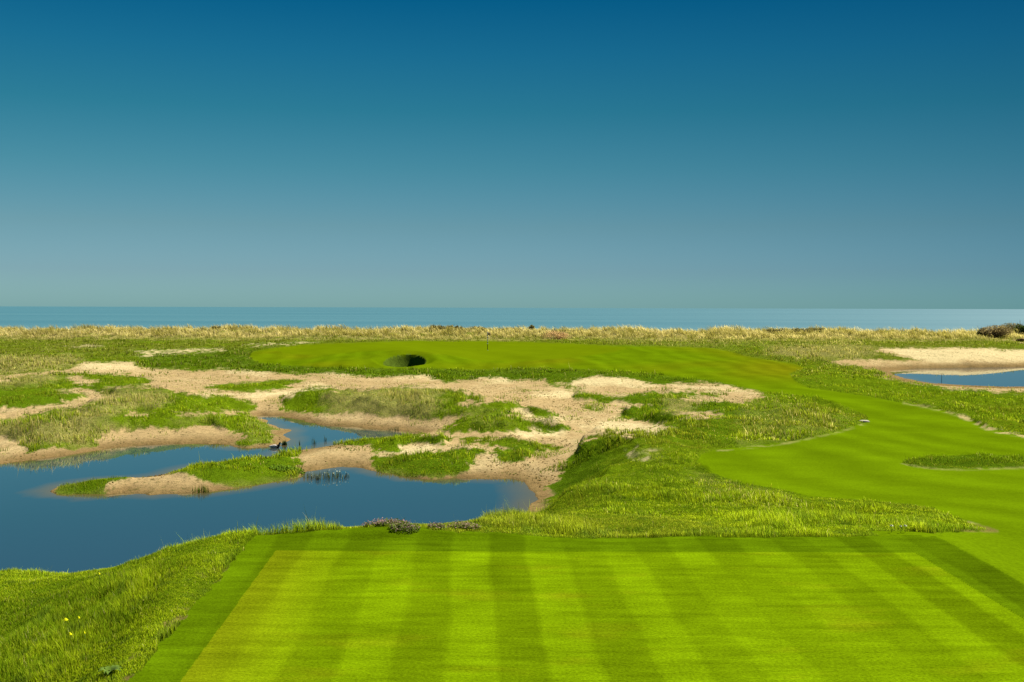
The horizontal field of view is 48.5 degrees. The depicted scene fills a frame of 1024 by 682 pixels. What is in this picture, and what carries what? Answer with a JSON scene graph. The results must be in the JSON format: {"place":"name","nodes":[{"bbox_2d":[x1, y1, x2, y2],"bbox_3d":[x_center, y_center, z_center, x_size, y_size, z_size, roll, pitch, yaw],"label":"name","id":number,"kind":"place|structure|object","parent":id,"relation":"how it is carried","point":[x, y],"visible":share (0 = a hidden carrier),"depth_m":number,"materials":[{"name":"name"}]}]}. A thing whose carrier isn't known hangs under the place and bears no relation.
{"place":"outdoors","nodes":[
{"label":"outdoors","id":0,"kind":"place"},
{"bbox_2d":[0,415,537,573],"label":"pond","id":1,"kind":"structure","parent":0,"point":[42,526],"depth_m":40.76,"materials":[{"name":"liquid"}]},
{"bbox_2d":[192,483,208,492],"bbox_3d":[-11.748,5.520,42.895,0.640,0.390,0.527,0,2,-11],"label":"water weed","id":2,"kind":"object","parent":1,"relation":"on","point":[204,489],"visible":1,"depth_m":42.85,"materials":[{"name":"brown plant"}]},
{"bbox_2d":[269,442,280,447],"bbox_3d":[-11.737,5.174,56.437,0.687,0.328,0.232,0,2,-9],"label":"duck","id":3,"kind":"object","parent":1,"relation":"on","point":[274,446],"visible":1,"depth_m":56.35},
{"bbox_2d":[303,469,348,479],"bbox_3d":[-7.608,5.433,46.725,1.862,0.361,1.506,0,2,0],"label":"water weed","id":4,"kind":"object","parent":1,"relation":"on","point":[324,477],"visible":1,"depth_m":46.59,"materials":[{"name":"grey plant"}]},
{"bbox_2d":[384,354,425,366],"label":"bunker","id":5,"kind":"object","parent":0,"point":[403,360],"visible":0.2,"depth_m":121.67},
{"bbox_2d":[0,328,1023,681],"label":"ground","id":6,"kind":"structure","parent":0,"point":[298,400],"depth_m":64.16,"materials":[{"name":"green plant"}]},
{"bbox_2d":[98,665,121,673],"bbox_3d":[-3.709,3.052,10.527,0.205,0.056,0.230,2,2,40],"label":"rosette weed","id":7,"kind":"object","parent":6,"relation":"on","point":[109,669],"visible":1,"depth_m":10.54,"materials":[{"name":"green plant"}]},
{"bbox_2d":[362,517,409,527],"bbox_3d":[-1.929,2.789,17.317,0.775,0.223,0.471,0,2,0],"label":"flowering clump","id":8,"kind":"object","parent":6,"relation":"on","point":[386,521],"visible":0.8,"depth_m":17.23,"materials":[{"name":"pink plant"}]},
{"bbox_2d":[388,520,420,533],"bbox_3d":[-1.610,2.772,16.969,0.502,0.197,0.366,0,2,0],"label":"flowering clump","id":9,"kind":"object","parent":6,"relation":"on","point":[410,527],"visible":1,"depth_m":16.94,"materials":[{"name":"green plant"}]},
{"bbox_2d":[428,520,447,529],"bbox_3d":[-1.135,2.801,17.233,0.356,0.186,0.295,0,2,0],"label":"flowering clump","id":10,"kind":"object","parent":6,"relation":"on","point":[437,525],"visible":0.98,"depth_m":17.19,"materials":[{"name":"green plant"}]},
{"bbox_2d":[275,339,624,361],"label":"putting green","id":11,"kind":"object","parent":6,"relation":"on","point":[509,351],"visible":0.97,"depth_m":137.04,"materials":[{"name":"green plant"}]},
{"bbox_2d":[447,520,481,530],"bbox_3d":[-0.725,2.843,17.467,0.554,0.208,0.350,0,2,0],"label":"flowering clump","id":12,"kind":"object","parent":6,"relation":"on","point":[464,525],"visible":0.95,"depth_m":17.41,"materials":[{"name":"green plant"}]},
{"bbox_2d":[0,371,1023,478],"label":"rough grass","id":13,"kind":"structure","parent":6,"relation":"on","point":[748,435],"depth_m":61.45,"materials":[{"name":"green plant"}]},
{"bbox_2d":[0,323,1023,341],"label":"marram grass","id":14,"kind":"structure","parent":6,"relation":"on","point":[166,331],"depth_m":190.08,"materials":[{"name":"beige plant"}]},
{"bbox_2d":[429,325,443,329],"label":"dune shrub","id":15,"kind":"object","parent":14,"relation":"on","point":[432,327],"visible":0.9,"depth_m":198.57,"materials":[{"name":"green plant"}]},
{"bbox_2d":[540,329,570,338],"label":"bramble patch","id":16,"kind":"object","parent":14,"relation":"on","point":[554,334],"visible":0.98,"depth_m":179.59,"materials":[{"name":"beige plant"}]},
{"bbox_2d":[765,328,780,331],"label":"dune shrub","id":17,"kind":"object","parent":14,"relation":"on","point":[769,330],"visible":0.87,"depth_m":198.91,"materials":[{"name":"green plant"}]},
{"bbox_2d":[779,327,807,331],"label":"dune shrub","id":18,"kind":"object","parent":14,"relation":"on","point":[796,329],"visible":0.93,"depth_m":198.26,"materials":[{"name":"green plant"}]},
{"bbox_2d":[805,327,824,330],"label":"dune shrub","id":19,"kind":"object","parent":14,"relation":"on","point":[820,328],"visible":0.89,"depth_m":198.18,"materials":[{"name":"green plant"}]},
{"bbox_2d":[975,326,987,336],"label":"evergreen bush","id":20,"kind":"object","parent":14,"relation":"on","point":[978,332],"visible":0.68,"depth_m":189.66,"materials":[{"name":"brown plant"}]},
{"bbox_2d":[979,324,1013,337],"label":"thicket","id":21,"kind":"object","parent":14,"relation":"on","point":[998,330],"visible":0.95,"depth_m":187.37,"materials":[{"name":"brown plant"}]},
{"bbox_2d":[999,322,1021,332],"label":"thicket","id":22,"kind":"object","parent":14,"relation":"on","point":[1011,325],"visible":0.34,"depth_m":199.65,"materials":[{"name":"brown plant"}]},
{"bbox_2d":[1014,321,1023,333],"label":"evergreen bush","id":23,"kind":"object","parent":14,"relation":"on","point":[1019,327],"visible":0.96,"depth_m":196.03,"materials":[{"name":"green plant"}]},
{"bbox_2d":[0,337,1023,379],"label":"rough grass","id":24,"kind":"structure","parent":6,"relation":"on","point":[46,362],"depth_m":127.68,"materials":[{"name":"green plant"}]},
{"bbox_2d":[54,436,1023,519],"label":"rough grass","id":25,"kind":"structure","parent":6,"relation":"on","point":[711,498],"depth_m":26.65,"materials":[{"name":"green plant"}]},
{"bbox_2d":[126,526,1023,681],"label":"tee collar","id":26,"kind":"object","parent":6,"relation":"on","point":[174,657],"visible":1,"depth_m":16.04,"materials":[{"name":"green plant"}]},
{"bbox_2d":[181,550,1023,681],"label":"tee","id":27,"kind":"object","parent":6,"relation":"on","point":[479,616],"visible":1,"depth_m":12.36,"materials":[{"name":"green plant"}]},
{"bbox_2d":[249,340,1023,583],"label":"fairway","id":28,"kind":"structure","parent":6,"relation":"on","point":[859,461],"depth_m":42.94,"materials":[{"name":"green plant"}]},
{"bbox_2d":[0,338,1023,512],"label":"sand","id":29,"kind":"structure","parent":0,"point":[331,456],"depth_m":68.81,"materials":[{"name":"beige sand"}]},
{"bbox_2d":[269,464,305,473],"bbox_3d":[-9.466,5.388,47.792,1.559,0.486,1.073,0,2,0],"label":"broad leaf weed","id":30,"kind":"object","parent":29,"relation":"on","point":[282,468],"visible":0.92,"depth_m":47.73,"materials":[{"name":"green plant"}]},
{"bbox_2d":[0,351,1019,486],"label":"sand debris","id":31,"kind":"object","parent":29,"relation":"on","point":[471,403],"visible":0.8,"depth_m":69.47,"materials":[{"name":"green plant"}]},
{"bbox_2d":[0,306,1023,331],"bbox_3d":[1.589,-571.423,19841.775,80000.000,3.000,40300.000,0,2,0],"label":"sea","id":32,"kind":"structure","parent":0,"point":[26,317],"depth_m":1398.42,"materials":[{"name":"liquid"}]},
{"bbox_2d":[0,0,1023,308],"label":"sky","id":33,"kind":"structure","parent":0,"point":[770,154],"materials":[{"name":"blue"}]},
{"bbox_2d":[889,367,1023,386],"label":"pond","id":34,"kind":"structure","parent":0,"point":[996,376],"depth_m":108.94,"materials":[{"name":"liquid"}]}
]}

